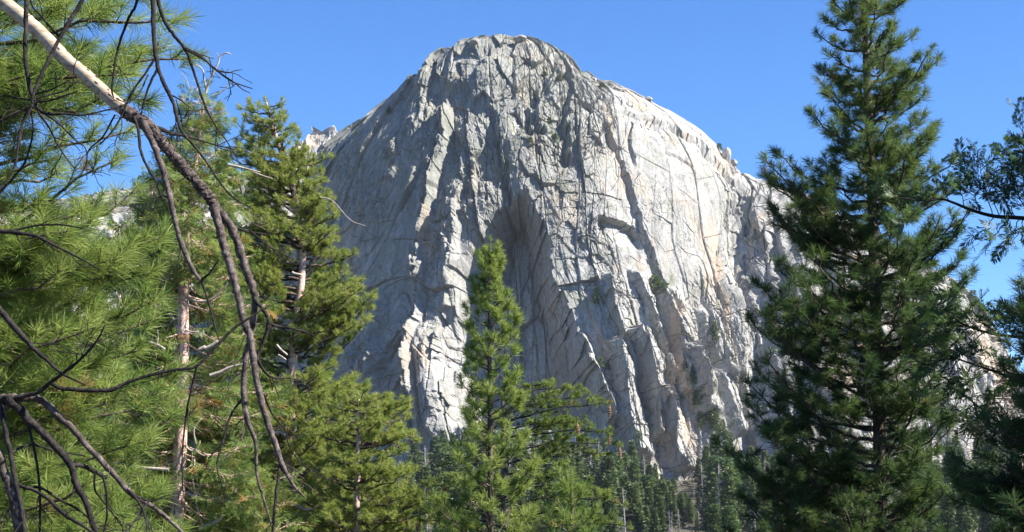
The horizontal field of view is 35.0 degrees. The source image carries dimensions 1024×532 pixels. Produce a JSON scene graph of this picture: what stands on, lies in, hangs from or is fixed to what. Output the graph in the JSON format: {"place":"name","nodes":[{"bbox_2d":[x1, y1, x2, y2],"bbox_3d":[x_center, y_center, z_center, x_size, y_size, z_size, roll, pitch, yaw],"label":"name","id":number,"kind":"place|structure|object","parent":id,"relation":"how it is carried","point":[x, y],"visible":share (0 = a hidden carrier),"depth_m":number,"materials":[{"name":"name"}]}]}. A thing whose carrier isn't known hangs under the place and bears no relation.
{"place":"outdoors","nodes":[
{"label":"outdoors","id":0,"kind":"place"},
{"bbox_2d":[0,125,337,474],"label":"granite ridge","id":1,"kind":"structure","parent":0,"point":[316,139],"depth_m":1359.95,"materials":[{"name":"grey stone"}]},
{"bbox_2d":[256,34,757,480],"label":"granite mountain","id":2,"kind":"structure","parent":0,"point":[440,173],"depth_m":1073.58,"materials":[{"name":"grey stone"}]},
{"bbox_2d":[514,35,526,42],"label":"boulder","id":3,"kind":"object","parent":2,"relation":"on","point":[519,38],"visible":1,"depth_m":1177.44,"materials":[{"name":"stone"}]},
{"bbox_2d":[592,287,600,303],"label":"ledge pine","id":4,"kind":"object","parent":2,"relation":"on","point":[596,294],"visible":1,"depth_m":1031.31,"materials":[{"name":"green plant"}]},
{"bbox_2d":[650,274,661,291],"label":"ledge shrub","id":5,"kind":"object","parent":2,"relation":"on","point":[654,279],"visible":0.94,"depth_m":1055.88,"materials":[{"name":"green plant"}]},
{"bbox_2d":[687,365,698,389],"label":"ledge pine","id":6,"kind":"object","parent":2,"relation":"on","point":[691,375],"visible":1,"depth_m":1034.34,"materials":[{"name":"green plant"}]},
{"bbox_2d":[695,411,705,428],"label":"ledge pine","id":7,"kind":"object","parent":2,"relation":"on","point":[702,419],"visible":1,"depth_m":1032.59,"materials":[{"name":"green plant"}]},
{"bbox_2d":[710,320,719,343],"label":"ledge pine","id":8,"kind":"object","parent":2,"relation":"on","point":[714,326],"visible":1,"depth_m":1063.97,"materials":[{"name":"green plant"}]},
{"bbox_2d":[708,408,722,431],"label":"ledge pine","id":9,"kind":"object","parent":2,"relation":"on","point":[716,419],"visible":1,"depth_m":1032.80,"materials":[{"name":"green plant"}]},
{"bbox_2d":[717,419,728,437],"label":"ledge pine","id":10,"kind":"object","parent":2,"relation":"on","point":[722,424],"visible":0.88,"depth_m":1034.69,"materials":[{"name":"green plant"}]},
{"bbox_2d":[721,147,730,163],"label":"boulder","id":11,"kind":"object","parent":2,"relation":"on","point":[726,153],"visible":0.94,"depth_m":1174.33,"materials":[{"name":"stone"}]},
{"bbox_2d":[0,0,1023,372],"label":"sky","id":12,"kind":"structure","parent":0,"point":[738,71],"materials":[{"name":"blue"}]},
{"bbox_2d":[113,477,1016,531],"bbox_3d":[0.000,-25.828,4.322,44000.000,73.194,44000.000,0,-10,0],"label":"ground","id":13,"kind":"structure","parent":0,"point":[690,493],"depth_m":869.26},
{"bbox_2d":[0,0,213,531],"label":"broad pine","id":14,"kind":"object","parent":13,"relation":"on","point":[28,292],"visible":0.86,"depth_m":12.87,"materials":[{"name":"green plant"}]},
{"bbox_2d":[59,211,175,517],"bbox_3d":[-11.157,3.778,46.019,4.551,11.148,4.558,0,-10,0],"label":"young cedar","id":15,"kind":"object","parent":13,"relation":"on","point":[116,225],"visible":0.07,"depth_m":45.97,"materials":[{"name":"green plant"}]},
{"bbox_2d":[0,0,252,208],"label":"overhanging pine","id":16,"kind":"object","parent":13,"relation":"on","point":[33,93],"visible":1,"depth_m":7.21,"materials":[{"name":"green plant"}]},
{"bbox_2d":[0,209,269,531],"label":"bare pine","id":17,"kind":"object","parent":13,"relation":"on","point":[15,510],"visible":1,"depth_m":7.97,"materials":[{"name":"grey plant"}]},
{"bbox_2d":[106,161,206,511],"bbox_3d":[-10.442,3.195,47.155,3.436,12.672,3.520,0,-10,0],"label":"young cedar","id":18,"kind":"object","parent":13,"relation":"on","point":[148,189],"visible":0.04,"depth_m":47.61,"materials":[{"name":"green plant"}]},
{"bbox_2d":[0,0,339,531],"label":"leaning dead pine","id":19,"kind":"object","parent":13,"relation":"on","point":[44,37],"visible":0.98,"depth_m":9.17,"materials":[{"name":"brown wood"}]},
{"bbox_2d":[84,52,322,531],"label":"incense cedar","id":20,"kind":"object","parent":13,"relation":"on","point":[242,502],"visible":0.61,"depth_m":30.06,"materials":[{"name":"green plant"}]},
{"bbox_2d":[187,220,284,513],"bbox_3d":[-8.364,4.186,49.935,3.831,11.633,4.077,0,-10,0],"label":"young cedar","id":21,"kind":"object","parent":13,"relation":"on","point":[240,224],"depth_m":50.03,"materials":[{"name":"green plant"}]},
{"bbox_2d":[189,94,436,531],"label":"olive pine","id":22,"kind":"object","parent":13,"relation":"on","point":[329,303],"visible":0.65,"depth_m":38.09,"materials":[{"name":"green plant"}]},
{"bbox_2d":[276,385,443,531],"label":"olive pine","id":23,"kind":"object","parent":13,"relation":"on","point":[331,506],"visible":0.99,"depth_m":34.36,"materials":[{"name":"green plant"}]},
{"bbox_2d":[403,453,415,484],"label":"forest fir","id":24,"kind":"object","parent":13,"relation":"on","point":[409,458],"visible":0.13,"depth_m":795.60,"materials":[{"name":"green plant"}]},
{"bbox_2d":[410,442,418,468],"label":"forest fir","id":25,"kind":"object","parent":13,"relation":"on","point":[413,451],"visible":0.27,"depth_m":920.30,"materials":[{"name":"green plant"}]},
{"bbox_2d":[413,465,435,527],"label":"forest fir","id":26,"kind":"object","parent":13,"relation":"on","point":[424,473],"visible":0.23,"depth_m":629.49,"materials":[{"name":"green plant"}]},
{"bbox_2d":[428,443,441,485],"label":"forest fir","id":27,"kind":"object","parent":13,"relation":"on","point":[436,449],"visible":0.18,"depth_m":808.55,"materials":[{"name":"green plant"}]},
{"bbox_2d":[428,467,442,523],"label":"forest fir","id":28,"kind":"object","parent":13,"relation":"on","point":[438,473],"visible":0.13,"depth_m":632.47,"materials":[{"name":"green plant"}]},
{"bbox_2d":[433,450,445,474],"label":"forest fir","id":29,"kind":"object","parent":13,"relation":"on","point":[441,455],"visible":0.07,"depth_m":720.63,"materials":[{"name":"green plant"}]},
{"bbox_2d":[436,437,448,461],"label":"forest pine","id":30,"kind":"object","parent":13,"relation":"on","point":[443,441],"visible":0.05,"depth_m":855.17,"materials":[{"name":"green plant"}]},
{"bbox_2d":[433,446,464,476],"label":"forest pine","id":31,"kind":"object","parent":13,"relation":"on","point":[461,466],"visible":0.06,"depth_m":774.96,"materials":[{"name":"green plant"}]},
{"bbox_2d":[441,450,459,481],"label":"forest fir","id":32,"kind":"object","parent":13,"relation":"on","point":[447,458],"visible":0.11,"depth_m":705.36,"materials":[{"name":"green plant"}]},
{"bbox_2d":[443,462,459,499],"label":"forest fir","id":33,"kind":"object","parent":13,"relation":"on","point":[454,467],"visible":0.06,"depth_m":639.26,"materials":[{"name":"green plant"}]},
{"bbox_2d":[438,487,472,531],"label":"forest fir","id":34,"kind":"object","parent":13,"relation":"on","point":[453,495],"visible":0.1,"depth_m":462.26,"materials":[{"name":"green plant"}]},
{"bbox_2d":[422,233,544,531],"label":"young pine","id":35,"kind":"object","parent":13,"relation":"on","point":[491,266],"visible":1,"depth_m":20.92,"materials":[{"name":"green plant"}]},
{"bbox_2d":[471,471,500,530],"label":"forest pine","id":36,"kind":"object","parent":13,"relation":"on","point":[497,529],"visible":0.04,"depth_m":558.80,"materials":[{"name":"green plant"}]},
{"bbox_2d":[510,447,524,477],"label":"forest fir","id":37,"kind":"object","parent":13,"relation":"on","point":[514,459],"visible":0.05,"depth_m":782.17,"materials":[{"name":"green plant"}]},
{"bbox_2d":[403,376,632,531],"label":"cone pine","id":38,"kind":"object","parent":13,"relation":"on","point":[562,421],"visible":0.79,"depth_m":33.74,"materials":[{"name":"green plant"}]},
{"bbox_2d":[512,467,525,515],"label":"forest fir","id":39,"kind":"object","parent":13,"relation":"on","point":[521,500],"visible":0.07,"depth_m":549.02,"materials":[{"name":"green plant"}]},
{"bbox_2d":[527,484,544,531],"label":"forest fir","id":40,"kind":"object","parent":13,"relation":"on","point":[533,492],"visible":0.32,"depth_m":489.86,"materials":[{"name":"green plant"}]},
{"bbox_2d":[540,462,556,525],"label":"forest fir","id":41,"kind":"object","parent":13,"relation":"on","point":[546,467],"visible":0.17,"depth_m":563.11,"materials":[{"name":"green plant"}]},
{"bbox_2d":[542,499,565,531],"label":"forest fir","id":42,"kind":"object","parent":13,"relation":"on","point":[543,529],"visible":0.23,"depth_m":477.34,"materials":[{"name":"green plant"}]},
{"bbox_2d":[547,451,578,507],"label":"forest pine","id":43,"kind":"object","parent":13,"relation":"on","point":[557,459],"visible":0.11,"depth_m":627.66,"materials":[{"name":"green plant"}]},
{"bbox_2d":[539,463,601,531],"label":"pine sapling","id":44,"kind":"object","parent":13,"relation":"on","point":[566,484],"visible":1,"depth_m":15.78,"materials":[{"name":"green plant"}]},
{"bbox_2d":[568,453,577,494],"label":"forest fir","id":45,"kind":"object","parent":13,"relation":"on","point":[572,459],"visible":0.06,"depth_m":645.22,"materials":[{"name":"green plant"}]},
{"bbox_2d":[568,449,587,482],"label":"forest fir","id":46,"kind":"object","parent":13,"relation":"on","point":[580,468],"visible":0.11,"depth_m":694.92,"materials":[{"name":"green plant"}]},
{"bbox_2d":[560,496,597,531],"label":"forest pine","id":47,"kind":"object","parent":13,"relation":"on","point":[581,502],"visible":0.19,"depth_m":452.12,"materials":[{"name":"green plant"}]},
{"bbox_2d":[578,436,588,461],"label":"forest fir","id":48,"kind":"object","parent":13,"relation":"on","point":[583,455],"visible":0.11,"depth_m":895.68,"materials":[{"name":"green plant"}]},
{"bbox_2d":[583,475,593,511],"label":"forest fir","id":49,"kind":"object","parent":13,"relation":"on","point":[586,477],"visible":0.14,"depth_m":641.65,"materials":[{"name":"green plant"}]},
{"bbox_2d":[590,452,601,483],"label":"thin fir","id":50,"kind":"object","parent":13,"relation":"on","point":[595,466],"visible":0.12,"depth_m":789.09,"materials":[{"name":"green plant"}]},
{"bbox_2d":[590,496,605,531],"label":"forest pine","id":51,"kind":"object","parent":13,"relation":"on","point":[602,527],"visible":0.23,"depth_m":480.46,"materials":[{"name":"green plant"}]},
{"bbox_2d":[596,455,619,494],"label":"forest fir","id":52,"kind":"object","parent":13,"relation":"on","point":[605,469],"visible":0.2,"depth_m":699.98,"materials":[{"name":"green plant"}]},
{"bbox_2d":[597,473,623,531],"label":"forest fir","id":53,"kind":"object","parent":13,"relation":"on","point":[607,506],"visible":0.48,"depth_m":531.47,"materials":[{"name":"green plant"}]},
{"bbox_2d":[609,486,624,530],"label":"forest fir","id":54,"kind":"object","parent":13,"relation":"on","point":[619,492],"visible":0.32,"depth_m":574.91,"materials":[{"name":"green plant"}]},
{"bbox_2d":[613,453,632,488],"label":"forest pine","id":55,"kind":"object","parent":13,"relation":"on","point":[619,461],"visible":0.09,"depth_m":794.81,"materials":[{"name":"green plant"}]},
{"bbox_2d":[615,450,634,484],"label":"forest fir","id":56,"kind":"object","parent":13,"relation":"on","point":[625,461],"visible":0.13,"depth_m":815.22,"materials":[{"name":"green plant"}]},
{"bbox_2d":[616,489,633,531],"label":"grey snag","id":57,"kind":"object","parent":13,"relation":"on","point":[624,527],"visible":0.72,"depth_m":457.01,"materials":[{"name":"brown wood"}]},
{"bbox_2d":[619,474,634,527],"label":"forest fir","id":58,"kind":"object","parent":13,"relation":"on","point":[626,480],"visible":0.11,"depth_m":611.24,"materials":[{"name":"green plant"}]},
{"bbox_2d":[616,482,649,531],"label":"forest fir","id":59,"kind":"object","parent":13,"relation":"on","point":[637,520],"visible":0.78,"depth_m":542.81,"materials":[{"name":"green plant"}]},
{"bbox_2d":[628,460,640,488],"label":"forest pine","id":60,"kind":"object","parent":13,"relation":"on","point":[635,472],"visible":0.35,"depth_m":812.34,"materials":[{"name":"green plant"}]},
{"bbox_2d":[627,440,641,475],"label":"forest fir","id":61,"kind":"object","parent":13,"relation":"on","point":[632,452],"visible":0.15,"depth_m":924.55,"materials":[{"name":"green plant"}]},
{"bbox_2d":[635,481,644,503],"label":"forest fir","id":62,"kind":"object","parent":13,"relation":"on","point":[640,489],"visible":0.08,"depth_m":706.77,"materials":[{"name":"green plant"}]},
{"bbox_2d":[276,479,1014,531],"bbox_3d":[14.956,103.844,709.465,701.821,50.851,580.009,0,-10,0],"label":"undergrowth","id":63,"kind":"object","parent":13,"relation":"on","point":[686,482],"visible":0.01,"depth_m":819.43,"materials":[{"name":"green plant"}]},
{"bbox_2d":[641,505,650,531],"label":"forest fir","id":64,"kind":"object","parent":13,"relation":"on","point":[646,512],"visible":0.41,"depth_m":571.52,"materials":[{"name":"green plant"}]},
{"bbox_2d":[640,474,657,497],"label":"forest pine","id":65,"kind":"object","parent":13,"relation":"on","point":[645,479],"visible":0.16,"depth_m":733.41,"materials":[{"name":"green plant"}]},
{"bbox_2d":[641,486,659,531],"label":"forest fir","id":66,"kind":"object","parent":13,"relation":"on","point":[647,500],"visible":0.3,"depth_m":618.12,"materials":[{"name":"green plant"}]},
{"bbox_2d":[645,463,656,484],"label":"forest fir","id":67,"kind":"object","parent":13,"relation":"on","point":[649,469],"visible":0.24,"depth_m":841.71,"materials":[{"name":"green plant"}]},
{"bbox_2d":[650,508,660,531],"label":"forest fir","id":68,"kind":"object","parent":13,"relation":"on","point":[654,521],"visible":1,"depth_m":473.30,"materials":[{"name":"green plant"}]},
{"bbox_2d":[653,463,659,485],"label":"forest fir","id":69,"kind":"object","parent":13,"relation":"on","point":[655,470],"visible":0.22,"depth_m":863.11,"materials":[{"name":"green plant"}]},
{"bbox_2d":[644,484,670,524],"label":"forest pine","id":70,"kind":"object","parent":13,"relation":"on","point":[654,487],"visible":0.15,"depth_m":675.20,"materials":[{"name":"green plant"}]},
{"bbox_2d":[648,494,668,531],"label":"forest fir","id":71,"kind":"object","parent":13,"relation":"on","point":[658,505],"visible":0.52,"depth_m":537.69,"materials":[{"name":"green plant"}]},
{"bbox_2d":[659,481,677,523],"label":"forest fir","id":72,"kind":"object","parent":13,"relation":"on","point":[665,488],"visible":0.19,"depth_m":675.58,"materials":[{"name":"green plant"}]},
{"bbox_2d":[664,491,676,529],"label":"forest fir","id":73,"kind":"object","parent":13,"relation":"on","point":[670,505],"visible":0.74,"depth_m":656.09,"materials":[{"name":"green plant"}]},
{"bbox_2d":[670,484,679,527],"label":"forest fir","id":74,"kind":"object","parent":13,"relation":"on","point":[674,498],"visible":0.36,"depth_m":678.93,"materials":[{"name":"green plant"}]},
{"bbox_2d":[676,498,686,528],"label":"forest pine","id":75,"kind":"object","parent":13,"relation":"on","point":[679,505],"visible":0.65,"depth_m":687.95,"materials":[{"name":"green plant"}]},
{"bbox_2d":[682,501,696,523],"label":"forest pine","id":76,"kind":"object","parent":13,"relation":"on","point":[689,507],"visible":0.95,"depth_m":728.04,"materials":[{"name":"green plant"}]},
{"bbox_2d":[692,457,700,482],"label":"forest fir","id":77,"kind":"object","parent":13,"relation":"on","point":[698,461],"visible":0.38,"depth_m":985.90,"materials":[{"name":"green plant"}]},
{"bbox_2d":[695,465,704,495],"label":"thin fir","id":78,"kind":"object","parent":13,"relation":"on","point":[699,472],"visible":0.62,"depth_m":892.57,"materials":[{"name":"green plant"}]},
{"bbox_2d":[696,445,709,481],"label":"forest fir","id":79,"kind":"object","parent":13,"relation":"on","point":[705,457],"visible":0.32,"depth_m":933.82,"materials":[{"name":"green plant"}]},
{"bbox_2d":[698,492,721,531],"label":"forest fir","id":80,"kind":"object","parent":13,"relation":"on","point":[703,527],"visible":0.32,"depth_m":532.95,"materials":[{"name":"green plant"}]},
{"bbox_2d":[699,455,722,511],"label":"forest pine","id":81,"kind":"object","parent":13,"relation":"on","point":[710,462],"visible":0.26,"depth_m":750.12,"materials":[{"name":"green plant"}]},
{"bbox_2d":[705,503,721,531],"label":"forest pine","id":82,"kind":"object","parent":13,"relation":"on","point":[713,517],"visible":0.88,"depth_m":475.42,"materials":[{"name":"green plant"}]},
{"bbox_2d":[707,472,720,529],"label":"forest fir","id":83,"kind":"object","parent":13,"relation":"on","point":[714,482],"visible":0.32,"depth_m":609.91,"materials":[{"name":"green plant"}]},
{"bbox_2d":[709,432,721,455],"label":"forest pine","id":84,"kind":"object","parent":13,"relation":"on","point":[711,449],"visible":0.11,"depth_m":954.70,"materials":[{"name":"green plant"}]},
{"bbox_2d":[713,467,723,521],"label":"grey snag","id":85,"kind":"object","parent":13,"relation":"on","point":[718,493],"visible":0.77,"depth_m":534.78,"materials":[{"name":"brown wood"}]},
{"bbox_2d":[702,457,745,519],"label":"forest pine","id":86,"kind":"object","parent":13,"relation":"on","point":[727,463],"visible":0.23,"depth_m":651.10,"materials":[{"name":"green plant"}]},
{"bbox_2d":[718,505,740,531],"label":"forest pine","id":87,"kind":"object","parent":13,"relation":"on","point":[725,519],"visible":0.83,"depth_m":456.73,"materials":[{"name":"green plant"}]},
{"bbox_2d":[719,467,742,531],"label":"forest fir","id":88,"kind":"object","parent":13,"relation":"on","point":[726,490],"visible":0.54,"depth_m":533.33,"materials":[{"name":"green plant"}]},
{"bbox_2d":[737,500,745,529],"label":"thin fir","id":89,"kind":"object","parent":13,"relation":"on","point":[740,517],"visible":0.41,"depth_m":630.73,"materials":[{"name":"green plant"}]},
{"bbox_2d":[740,474,756,518],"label":"forest pine","id":90,"kind":"object","parent":13,"relation":"on","point":[745,479],"visible":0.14,"depth_m":684.55,"materials":[{"name":"green plant"}]},
{"bbox_2d":[744,479,755,529],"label":"forest fir","id":91,"kind":"object","parent":13,"relation":"on","point":[751,492],"visible":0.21,"depth_m":628.20,"materials":[{"name":"green plant"}]},
{"bbox_2d":[746,489,771,531],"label":"forest pine","id":92,"kind":"object","parent":13,"relation":"on","point":[761,508],"visible":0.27,"depth_m":535.60,"materials":[{"name":"green plant"}]},
{"bbox_2d":[760,450,770,468],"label":"forest fir","id":93,"kind":"object","parent":13,"relation":"on","point":[766,457],"visible":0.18,"depth_m":923.77,"materials":[{"name":"green plant"}]},
{"bbox_2d":[707,0,981,531],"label":"tall pine","id":94,"kind":"object","parent":13,"relation":"on","point":[805,499],"visible":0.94,"depth_m":23.66,"materials":[{"name":"green plant"}]},
{"bbox_2d":[922,478,946,531],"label":"forest fir","id":95,"kind":"object","parent":13,"relation":"on","point":[932,524],"visible":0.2,"depth_m":547.97,"materials":[{"name":"green plant"}]},
{"bbox_2d":[869,96,1023,450],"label":"shaded cedar","id":96,"kind":"object","parent":13,"relation":"on","point":[1016,164],"visible":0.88,"depth_m":19.86,"materials":[{"name":"green plant"}]},
{"bbox_2d":[935,484,958,531],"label":"forest fir","id":97,"kind":"object","parent":13,"relation":"on","point":[947,513],"visible":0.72,"depth_m":489.78,"materials":[{"name":"green plant"}]},
{"bbox_2d":[939,444,957,489],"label":"forest fir","id":98,"kind":"object","parent":13,"relation":"on","point":[942,463],"visible":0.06,"depth_m":812.28,"materials":[{"name":"green plant"}]},
{"bbox_2d":[949,435,966,459],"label":"forest fir","id":99,"kind":"object","parent":13,"relation":"on","point":[957,442],"visible":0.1,"depth_m":926.07,"materials":[{"name":"green plant"}]},
{"bbox_2d":[952,487,975,531],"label":"forest fir","id":100,"kind":"object","parent":13,"relation":"on","point":[965,523],"visible":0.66,"depth_m":466.61,"materials":[{"name":"green plant"}]},
{"bbox_2d":[969,494,979,531],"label":"thin fir","id":101,"kind":"object","parent":13,"relation":"on","point":[976,520],"visible":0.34,"depth_m":575.35,"materials":[{"name":"green plant"}]},
{"bbox_2d":[936,258,1023,531],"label":"shaded pine","id":102,"kind":"object","parent":13,"relation":"on","point":[1003,496],"visible":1,"depth_m":16.87,"materials":[{"name":"green plant"}]},
{"bbox_2d":[977,490,987,531],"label":"forest fir","id":103,"kind":"object","parent":13,"relation":"on","point":[982,524],"visible":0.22,"depth_m":553.11,"materials":[{"name":"green plant"}]},
{"bbox_2d":[984,505,998,531],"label":"forest fir","id":104,"kind":"object","parent":13,"relation":"on","point":[988,515],"visible":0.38,"depth_m":489.38,"materials":[{"name":"green plant"}]},
{"bbox_2d":[983,441,1002,471],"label":"forest fir","id":105,"kind":"object","parent":13,"relation":"on","point":[992,451],"visible":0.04,"depth_m":851.47,"materials":[{"name":"green plant"}]},
{"bbox_2d":[729,173,1023,470],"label":"granite shoulder","id":106,"kind":"object","parent":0,"point":[761,239],"visible":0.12,"depth_m":1106.12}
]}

